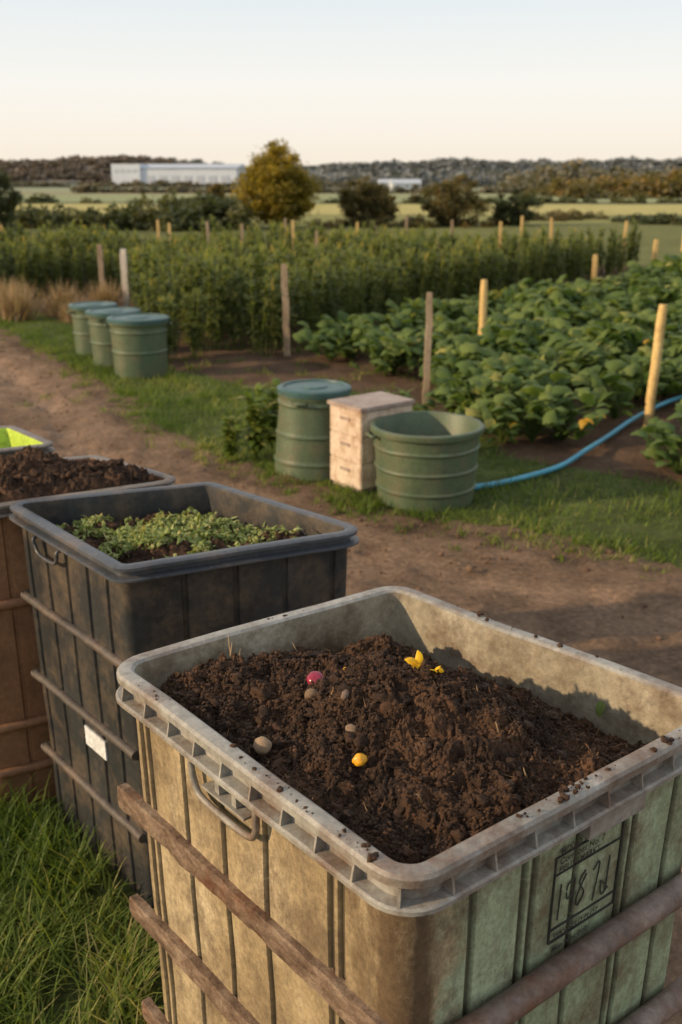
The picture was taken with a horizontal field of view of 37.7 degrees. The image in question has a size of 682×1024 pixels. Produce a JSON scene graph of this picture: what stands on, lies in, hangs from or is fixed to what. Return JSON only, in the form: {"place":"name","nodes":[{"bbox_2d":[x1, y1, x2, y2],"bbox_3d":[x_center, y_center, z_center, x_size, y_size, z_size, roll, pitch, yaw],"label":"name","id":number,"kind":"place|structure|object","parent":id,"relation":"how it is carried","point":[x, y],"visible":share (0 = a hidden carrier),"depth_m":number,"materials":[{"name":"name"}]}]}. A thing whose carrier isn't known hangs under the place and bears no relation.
{"place":"outdoors","nodes":[
{"label":"outdoors","id":0,"kind":"place"},
{"bbox_2d":[2,160,110,181],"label":"hill","id":1,"kind":"structure","parent":0,"point":[51,179],"depth_m":553.27,"materials":[{"name":"green plant"}]},
{"bbox_2d":[0,154,196,182],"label":"distant woodland","id":2,"kind":"object","parent":1,"relation":"on","point":[47,167],"visible":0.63,"depth_m":570.70,"materials":[{"name":"green plant"}]},
{"bbox_2d":[0,769,164,1023],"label":"grass","id":3,"kind":"structure","parent":0,"point":[21,981],"depth_m":2.68,"materials":[{"name":"green plant"}]},
{"bbox_2d":[111,164,245,184],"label":"warehouse","id":4,"kind":"structure","parent":0,"point":[201,173],"depth_m":413.29,"materials":[{"name":"white metal"}]},
{"bbox_2d":[146,176,154,183],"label":"loading door","id":5,"kind":"structure","parent":4,"relation":"in","point":[149,178],"depth_m":414.39,"materials":[{"name":"white metal"}]},
{"bbox_2d":[159,176,166,180],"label":"loading door","id":6,"kind":"structure","parent":4,"relation":"in","point":[160,177],"depth_m":413.89,"materials":[{"name":"white metal"}]},
{"bbox_2d":[171,176,178,182],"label":"loading door","id":7,"kind":"structure","parent":4,"relation":"in","point":[173,178],"depth_m":413.69,"materials":[{"name":"white metal"}]},
{"bbox_2d":[184,176,191,182],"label":"loading door","id":8,"kind":"structure","parent":4,"relation":"in","point":[186,178],"depth_m":413.28,"materials":[{"name":"white metal"}]},
{"bbox_2d":[196,176,203,183],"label":"loading door","id":9,"kind":"structure","parent":4,"relation":"in","point":[200,179],"depth_m":413.08,"materials":[{"name":"white metal"}]},
{"bbox_2d":[209,176,215,184],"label":"loading door","id":10,"kind":"structure","parent":4,"relation":"in","point":[212,179],"depth_m":412.68,"materials":[{"name":"white metal"}]},
{"bbox_2d":[221,176,228,183],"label":"loading door","id":11,"kind":"structure","parent":4,"relation":"in","point":[224,179],"depth_m":412.37,"materials":[{"name":"white metal"}]},
{"bbox_2d":[0,214,643,361],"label":"tall crop field","id":12,"kind":"structure","parent":0,"point":[199,281],"depth_m":15.55,"materials":[{"name":"green plant"}]},
{"bbox_2d":[0,182,681,1023],"bbox_3d":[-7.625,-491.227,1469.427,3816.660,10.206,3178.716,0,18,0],"label":"ground","id":13,"kind":"structure","parent":0,"point":[594,604],"depth_m":6.60,"materials":[{"name":"soil"}]},
{"bbox_2d":[0,168,27,231],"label":"tree","id":14,"kind":"object","parent":13,"relation":"on","point":[11,202],"visible":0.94,"depth_m":36.23,"materials":[{"name":"green plant"}]},
{"bbox_2d":[0,274,34,308],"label":"dry shrub","id":15,"kind":"object","parent":13,"relation":"on","point":[4,287],"visible":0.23,"depth_m":15.30,"materials":[{"name":"beige plant"}]},
{"bbox_2d":[0,279,54,321],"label":"dry shrub","id":16,"kind":"object","parent":13,"relation":"on","point":[11,308],"visible":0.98,"depth_m":14.50,"materials":[{"name":"beige plant"}]},
{"bbox_2d":[0,426,54,455],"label":"compost bin","id":17,"kind":"object","parent":13,"relation":"on","point":[14,440],"visible":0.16,"depth_m":3.73,"materials":[{"name":"green plastic"}]},
{"bbox_2d":[31,277,95,317],"bbox_3d":[-4.188,-3.252,15.054,1.093,0.584,1.044,-4,19,-12],"label":"dry shrub","id":18,"kind":"object","parent":13,"relation":"on","point":[60,296],"visible":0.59,"depth_m":14.98,"materials":[{"name":"beige plant"}]},
{"bbox_2d":[49,297,83,322],"bbox_3d":[-3.896,-2.941,14.452,0.730,0.373,0.760,0,18,0],"label":"dry shrub","id":19,"kind":"object","parent":13,"relation":"on","point":[66,317],"visible":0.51,"depth_m":14.36,"materials":[{"name":"beige plant"}]},
{"bbox_2d":[0,444,175,808],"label":"compost bin","id":20,"kind":"object","parent":13,"relation":"on","point":[29,472],"visible":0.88,"depth_m":3.15,"materials":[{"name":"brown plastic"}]},
{"bbox_2d":[66,301,116,355],"bbox_3d":[-2.900,-2.159,11.769,0.562,0.584,0.560,0,18,0],"label":"water tub","id":21,"kind":"object","parent":13,"relation":"on","point":[81,331],"visible":0.48,"depth_m":11.58,"materials":[{"name":"green plastic"}]},
{"bbox_2d":[97,244,104,290],"bbox_3d":[-3.951,-3.903,16.511,0.085,1.003,0.079,0,18,0],"label":"wooden stake","id":22,"kind":"object","parent":13,"relation":"on","point":[100,262],"visible":0.64,"depth_m":16.42,"materials":[{"name":"brown wood"}]},
{"bbox_2d":[79,276,123,306],"bbox_3d":[-3.679,-3.408,15.580,0.849,0.549,0.916,-13,22,-34],"label":"dry shrub","id":23,"kind":"object","parent":13,"relation":"on","point":[104,294],"visible":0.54,"depth_m":15.56,"materials":[{"name":"beige plant"}]},
{"bbox_2d":[85,307,140,367],"bbox_3d":[-2.500,-1.933,11.054,0.600,0.603,0.643,0,18,0],"label":"water tub","id":24,"kind":"object","parent":13,"relation":"on","point":[101,340],"visible":0.49,"depth_m":10.85,"materials":[{"name":"green plastic"}]},
{"bbox_2d":[120,249,129,306],"bbox_3d":[-3.422,-3.667,15.852,0.105,0.974,0.096,0,18,0],"label":"wooden stake","id":25,"kind":"object","parent":13,"relation":"on","point":[124,277],"visible":0.82,"depth_m":15.80,"materials":[{"name":"grey wood"}]},
{"bbox_2d":[6,189,257,231],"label":"hedge","id":26,"kind":"object","parent":13,"relation":"on","point":[179,215],"visible":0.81,"depth_m":40.69,"materials":[{"name":"green plant"}]},
{"bbox_2d":[104,313,171,378],"bbox_3d":[-2.100,-1.732,10.436,0.639,0.614,0.639,16,24,39],"label":"water tub","id":27,"kind":"object","parent":13,"relation":"on","point":[139,345],"visible":1,"depth_m":10.23,"materials":[{"name":"green plastic"}]},
{"bbox_2d":[156,220,159,240],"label":"wooden stake","id":28,"kind":"object","parent":13,"relation":"on","point":[158,228],"visible":0.33,"depth_m":21.17,"materials":[{"name":"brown wood"}]},
{"bbox_2d":[167,223,171,254],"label":"wooden stake","id":29,"kind":"object","parent":13,"relation":"on","point":[169,228],"visible":0.24,"depth_m":19.25,"materials":[{"name":"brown wood"}]},
{"bbox_2d":[9,482,358,907],"bbox_3d":[-0.460,0.507,2.988,0.676,1.053,0.857,-15,24,-38],"label":"compost bin","id":30,"kind":"object","parent":13,"relation":"on","point":[116,578],"visible":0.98,"depth_m":2.78,"materials":[{"name":"black plastic"}]},
{"bbox_2d":[8,178,378,186],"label":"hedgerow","id":31,"kind":"object","parent":13,"relation":"on","point":[163,183],"visible":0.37,"depth_m":276.81,"materials":[{"name":"green plant"}]},
{"bbox_2d":[206,221,209,243],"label":"wooden stake","id":32,"kind":"object","parent":13,"relation":"on","point":[207,231],"visible":0.33,"depth_m":19.73,"materials":[{"name":"brown wood"}]},
{"bbox_2d":[203,182,228,200],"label":"bush","id":33,"kind":"object","parent":13,"relation":"on","point":[214,189],"visible":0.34,"depth_m":60.64,"materials":[{"name":"green plant"}]},
{"bbox_2d":[216,415,248,462],"bbox_3d":[-0.780,-0.527,7.221,0.245,0.352,0.229,0,18,0],"label":"leafy weed plant","id":34,"kind":"object","parent":13,"relation":"on","point":[230,432],"visible":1,"depth_m":7.20,"materials":[{"name":"green plant"}]},
{"bbox_2d":[240,224,243,247],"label":"wooden stake","id":35,"kind":"object","parent":13,"relation":"on","point":[241,232],"visible":0.29,"depth_m":18.79,"materials":[{"name":"brown wood"}]},
{"bbox_2d":[236,391,277,460],"bbox_3d":[-0.621,-0.629,7.211,0.292,0.551,0.266,-15,24,-39],"label":"leafy weed plant","id":36,"kind":"object","parent":13,"relation":"on","point":[256,432],"visible":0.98,"depth_m":7.18,"materials":[{"name":"green plant"}]},
{"bbox_2d":[246,378,279,452],"bbox_3d":[-0.544,-0.706,7.467,0.282,0.537,0.351,15,24,38],"label":"leafy weed plant","id":37,"kind":"object","parent":13,"relation":"on","point":[273,422],"visible":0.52,"depth_m":7.43,"materials":[{"name":"green plant"}]},
{"bbox_2d":[226,138,322,227],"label":"golden tree","id":38,"kind":"object","parent":13,"relation":"on","point":[277,181],"visible":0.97,"depth_m":41.21,"materials":[{"name":"yellow plant"}]},
{"bbox_2d":[281,264,290,355],"bbox_3d":[-0.635,-2.306,11.562,0.098,1.093,0.075,0,18,0],"label":"wooden stake","id":39,"kind":"object","parent":13,"relation":"on","point":[285,307],"visible":0.89,"depth_m":11.52,"materials":[{"name":"brown wood"}]},
{"bbox_2d":[291,220,294,248],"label":"wooden stake","id":40,"kind":"object","parent":13,"relation":"on","point":[292,228],"visible":0.36,"depth_m":19.25,"materials":[{"name":"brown wood"}]},
{"bbox_2d":[69,180,538,193],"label":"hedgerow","id":41,"kind":"object","parent":13,"relation":"on","point":[87,187],"visible":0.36,"depth_m":154.38,"materials":[{"name":"green plant"}]},
{"bbox_2d":[274,379,350,480],"bbox_3d":[-0.186,-0.582,6.972,0.573,0.614,0.578,0,18,0],"label":"plastic barrel","id":42,"kind":"object","parent":13,"relation":"on","point":[303,429],"visible":0.67,"depth_m":6.76,"materials":[{"name":"green plastic"}]},
{"bbox_2d":[315,231,317,255],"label":"wooden stake","id":43,"kind":"object","parent":13,"relation":"on","point":[316,235],"visible":0.23,"depth_m":16.88,"materials":[{"name":"brown wood"}]},
{"bbox_2d":[0,333,680,652],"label":"soil clods","id":44,"kind":"object","parent":13,"relation":"on","point":[471,568],"visible":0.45,"depth_m":5.73,"materials":[{"name":"brown soil"}]},
{"bbox_2d":[0,308,681,581],"bbox_3d":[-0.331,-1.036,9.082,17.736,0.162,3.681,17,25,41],"label":"grass","id":45,"kind":"structure","parent":13,"relation":"on","point":[67,341],"depth_m":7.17,"materials":[{"name":"green plant"}]},
{"bbox_2d":[5,191,681,203],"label":"hedgerow","id":46,"kind":"object","parent":13,"relation":"on","point":[39,199],"visible":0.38,"depth_m":87.64,"materials":[{"name":"green plant"}]},
{"bbox_2d":[14,338,676,415],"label":"weeds","id":47,"kind":"object","parent":13,"relation":"on","point":[241,360],"visible":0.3,"depth_m":10.21,"materials":[{"name":"green plant"}]},
{"bbox_2d":[152,157,563,167],"bbox_3d":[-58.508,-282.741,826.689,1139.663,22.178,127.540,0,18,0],"label":"distant woodland","id":48,"kind":"object","parent":13,"relation":"on","point":[201,161],"visible":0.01,"depth_m":837.11,"materials":[{"name":"green plant"}]},
{"bbox_2d":[337,175,397,225],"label":"olive tree","id":49,"kind":"object","parent":13,"relation":"on","point":[368,197],"visible":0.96,"depth_m":43.58,"materials":[{"name":"green plant"}]},
{"bbox_2d":[327,391,415,492],"bbox_3d":[0.200,-0.468,6.683,0.470,0.575,0.360,-14,23,-36],"label":"hive box","id":50,"kind":"object","parent":13,"relation":"on","point":[352,453],"visible":0.76,"depth_m":6.53,"materials":[{"name":"paint"}]},
{"bbox_2d":[366,194,399,223],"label":"olive tree","id":51,"kind":"object","parent":13,"relation":"on","point":[390,213],"visible":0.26,"depth_m":45.64,"materials":[{"name":"green plant"}]},
{"bbox_2d":[116,586,681,1023],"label":"compost bin","id":52,"kind":"object","parent":13,"relation":"on","point":[305,870],"visible":0.96,"depth_m":1.72,"materials":[{"name":"beige plastic"}]},
{"bbox_2d":[253,736,271,754],"bbox_3d":[-0.136,0.402,1.721,0.037,0.024,0.030,24,70,36],"label":"potato","id":53,"kind":"object","parent":52,"relation":"in","point":[262,744],"visible":1,"depth_m":1.71,"materials":[{"name":"beige food"}]},
{"bbox_2d":[304,688,316,697],"bbox_3d":[-0.054,0.337,1.839,0.028,0.024,0.023,7,0,14],"label":"potato","id":54,"kind":"object","parent":52,"relation":"in","point":[310,692],"visible":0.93,"depth_m":1.83,"materials":[{"name":"beige food"}]},
{"bbox_2d":[306,671,323,684],"bbox_3d":[-0.048,0.315,1.879,0.037,0.025,0.034,18,41,25],"label":"red onion","id":55,"kind":"object","parent":52,"relation":"in","point":[314,676],"visible":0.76,"depth_m":1.87,"materials":[{"name":"red food"}]},
{"bbox_2d":[341,689,348,700],"bbox_3d":[0.007,0.326,1.786,0.014,0.020,0.013,17,-22,8],"label":"pebble","id":56,"kind":"object","parent":52,"relation":"on","point":[344,694],"visible":1,"depth_m":1.78,"materials":[{"name":"grey stone"}]},
{"bbox_2d":[345,724,356,732],"bbox_3d":[0.019,0.373,1.720,0.025,0.013,0.019,9,35,13],"label":"potato","id":57,"kind":"object","parent":52,"relation":"in","point":[350,727],"visible":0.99,"depth_m":1.72,"materials":[{"name":"beige food"}]},
{"bbox_2d":[352,753,366,766],"bbox_3d":[0.031,0.412,1.665,0.027,0.023,0.020,-15,2,8],"label":"squash piece","id":58,"kind":"object","parent":52,"relation":"in","point":[359,759],"visible":1,"depth_m":1.66,"materials":[{"name":"yellow food"}]},
{"bbox_2d":[404,650,422,668],"bbox_3d":[0.143,0.282,1.873,0.049,0.041,0.028,0,18,0],"label":"squash peel","id":59,"kind":"object","parent":52,"relation":"in","point":[416,661],"visible":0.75,"depth_m":1.87,"materials":[{"name":"yellow food"}]},
{"bbox_2d":[430,666,443,672],"bbox_3d":[0.175,0.287,1.823,0.029,0.015,0.012,-17,25,-41],"label":"squash peel","id":60,"kind":"object","parent":52,"relation":"on","point":[441,670],"visible":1,"depth_m":1.82,"materials":[{"name":"yellow food"}]},
{"bbox_2d":[596,701,604,716],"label":"green leaf","id":61,"kind":"object","parent":52,"relation":"on","point":[600,707],"visible":1,"depth_m":1.95,"materials":[{"name":"green plant"}]},
{"bbox_2d":[382,387,417,398],"bbox_3d":[0.449,-0.780,7.864,0.307,0.426,0.231,0,18,0],"label":"leafy weed plant","id":62,"kind":"object","parent":13,"relation":"on","point":[402,392],"visible":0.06,"depth_m":7.78,"materials":[{"name":"green plant"}]},
{"bbox_2d":[405,216,407,237],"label":"wooden stake","id":63,"kind":"object","parent":13,"relation":"on","point":[406,221],"visible":0.32,"depth_m":21.13,"materials":[{"name":"brown wood"}]},
{"bbox_2d":[306,213,509,228],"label":"hedge","id":64,"kind":"object","parent":13,"relation":"on","point":[417,221],"visible":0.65,"depth_m":43.02,"materials":[{"name":"green plant"}]},
{"bbox_2d":[366,411,486,512],"bbox_3d":[0.540,-0.319,6.354,0.715,0.503,0.716,5,19,16],"label":"garden tub","id":65,"kind":"object","parent":13,"relation":"on","point":[423,459],"visible":0.99,"depth_m":6.12,"materials":[{"name":"green plastic"}]},
{"bbox_2d":[422,292,432,404],"bbox_3d":[0.784,-1.452,9.054,0.075,1.051,0.054,0,18,0],"label":"wooden stake","id":66,"kind":"object","parent":13,"relation":"on","point":[428,337],"visible":0.83,"depth_m":9.01,"materials":[{"name":"brown wood"}]},
{"bbox_2d":[407,173,494,226],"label":"olive tree","id":67,"kind":"object","parent":13,"relation":"on","point":[449,203],"visible":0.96,"depth_m":43.35,"materials":[{"name":"green plant"}]},
{"bbox_2d":[450,220,453,239],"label":"wooden stake","id":68,"kind":"object","parent":13,"relation":"on","point":[452,225],"visible":0.26,"depth_m":20.67,"materials":[{"name":"brown wood"}]},
{"bbox_2d":[249,155,681,177],"bbox_3d":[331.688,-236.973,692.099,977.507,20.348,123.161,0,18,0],"label":"distant woodland","id":69,"kind":"object","parent":13,"relation":"on","point":[456,164],"visible":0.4,"depth_m":684.87,"materials":[{"name":"green plant"}]},
{"bbox_2d":[478,279,487,334],"bbox_3d":[1.509,-1.980,10.722,0.098,1.001,0.077,0,18,0],"label":"wooden stake","id":70,"kind":"object","parent":13,"relation":"on","point":[483,304],"visible":0.6,"depth_m":10.62,"materials":[{"name":"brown wood"}]},
{"bbox_2d":[292,252,681,442],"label":"squash crop rows","id":71,"kind":"object","parent":13,"relation":"on","point":[546,339],"visible":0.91,"depth_m":10.41,"materials":[{"name":"green plant"}]},
{"bbox_2d":[578,418,593,428],"bbox_3d":[1.832,-0.663,7.489,0.108,0.080,0.088,0,18,0],"label":"yellowing leaf","id":72,"kind":"object","parent":71,"relation":"on","point":[582,422],"visible":1,"depth_m":7.47,"materials":[{"name":"yellow plant"}]},
{"bbox_2d":[306,164,679,186],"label":"distant woodland","id":73,"kind":"object","parent":13,"relation":"on","point":[437,176],"visible":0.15,"depth_m":290.10,"materials":[{"name":"green plant"}]},
{"bbox_2d":[498,221,501,272],"bbox_3d":[3.087,-4.995,19.415,0.082,1.245,0.057,0,18,0],"label":"wooden stake","id":74,"kind":"object","parent":13,"relation":"on","point":[500,228],"visible":0.39,"depth_m":19.26,"materials":[{"name":"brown wood"}]},
{"bbox_2d":[492,187,544,225],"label":"tree","id":75,"kind":"object","parent":13,"relation":"on","point":[512,213],"visible":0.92,"depth_m":44.64,"materials":[{"name":"green plant"}]},
{"bbox_2d":[519,216,523,238],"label":"wooden stake","id":76,"kind":"object","parent":13,"relation":"on","point":[522,223],"visible":0.33,"depth_m":21.62,"materials":[{"name":"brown wood"}]},
{"bbox_2d":[415,368,681,474],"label":"squash plants","id":77,"kind":"object","parent":13,"relation":"on","point":[492,419],"visible":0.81,"depth_m":7.64,"materials":[{"name":"green plant"}]},
{"bbox_2d":[549,218,552,245],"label":"wooden stake","id":78,"kind":"object","parent":13,"relation":"on","point":[551,227],"visible":0.36,"depth_m":21.65,"materials":[{"name":"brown wood"}]},
{"bbox_2d":[527,208,608,221],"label":"hedge","id":79,"kind":"object","parent":13,"relation":"on","point":[562,216],"visible":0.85,"depth_m":50.69,"materials":[{"name":"green plant"}]},
{"bbox_2d":[474,395,681,489],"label":"garden hose","id":80,"kind":"object","parent":13,"relation":"on","point":[576,456],"visible":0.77,"depth_m":7.22,"materials":[{"name":"blue rubber"}]},
{"bbox_2d":[490,158,681,188],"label":"distant woodland","id":81,"kind":"object","parent":13,"relation":"on","point":[545,174],"visible":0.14,"depth_m":170.58,"materials":[{"name":"green plant"}]},
{"bbox_2d":[591,254,597,281],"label":"wooden stake","id":82,"kind":"object","parent":13,"relation":"on","point":[594,266],"visible":0.58,"depth_m":17.70,"materials":[{"name":"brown wood"}]},
{"bbox_2d":[524,165,681,198],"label":"distant woodland","id":83,"kind":"object","parent":13,"relation":"on","point":[652,184],"visible":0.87,"depth_m":114.48,"materials":[{"name":"green plant"}]},
{"bbox_2d":[622,221,627,270],"bbox_3d":[6.307,-5.892,22.279,0.074,1.141,0.057,0,18,0],"label":"wooden stake","id":84,"kind":"object","parent":13,"relation":"on","point":[626,227],"visible":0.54,"depth_m":22.15,"materials":[{"name":"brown wood"}]},
{"bbox_2d":[609,211,681,224],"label":"hedge","id":85,"kind":"object","parent":13,"relation":"on","point":[666,219],"visible":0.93,"depth_m":46.21,"materials":[{"name":"green plant"}]},
{"bbox_2d":[643,304,667,425],"bbox_3d":[2.572,-1.169,8.200,0.106,1.053,0.077,0,18,0],"label":"wooden stake","id":86,"kind":"object","parent":13,"relation":"on","point":[655,362],"visible":0.84,"depth_m":8.15,"materials":[{"name":"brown wood"}]},
{"bbox_2d":[652,239,658,259],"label":"wooden stake","id":87,"kind":"object","parent":13,"relation":"on","point":[655,250],"visible":0.53,"depth_m":21.29,"materials":[{"name":"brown wood"}]},
{"bbox_2d":[0,0,681,166],"label":"sky","id":88,"kind":"structure","parent":0,"point":[344,81],"materials":[{"name":"white"}]},
{"bbox_2d":[377,179,389,182],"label":"roof","id":89,"kind":"structure","parent":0,"point":[383,180],"depth_m":203.46,"materials":[{"name":"white metal"}]},
{"bbox_2d":[390,183,420,190],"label":"walls","id":90,"kind":"structure","parent":0,"point":[400,184],"depth_m":192.96,"materials":[{"name":"white metal"}]},
{"bbox_2d":[389,179,421,182],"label":"roof","id":91,"kind":"structure","parent":90,"relation":"on","point":[405,181],"depth_m":193.72,"materials":[{"name":"white metal"}]},
{"bbox_2d":[346,163,670,176],"bbox_3d":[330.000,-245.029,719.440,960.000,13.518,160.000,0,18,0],"label":"hill","id":92,"kind":"structure","parent":0,"point":[510,172],"depth_m":681.40,"materials":[{"name":"green plant"}]}
]}

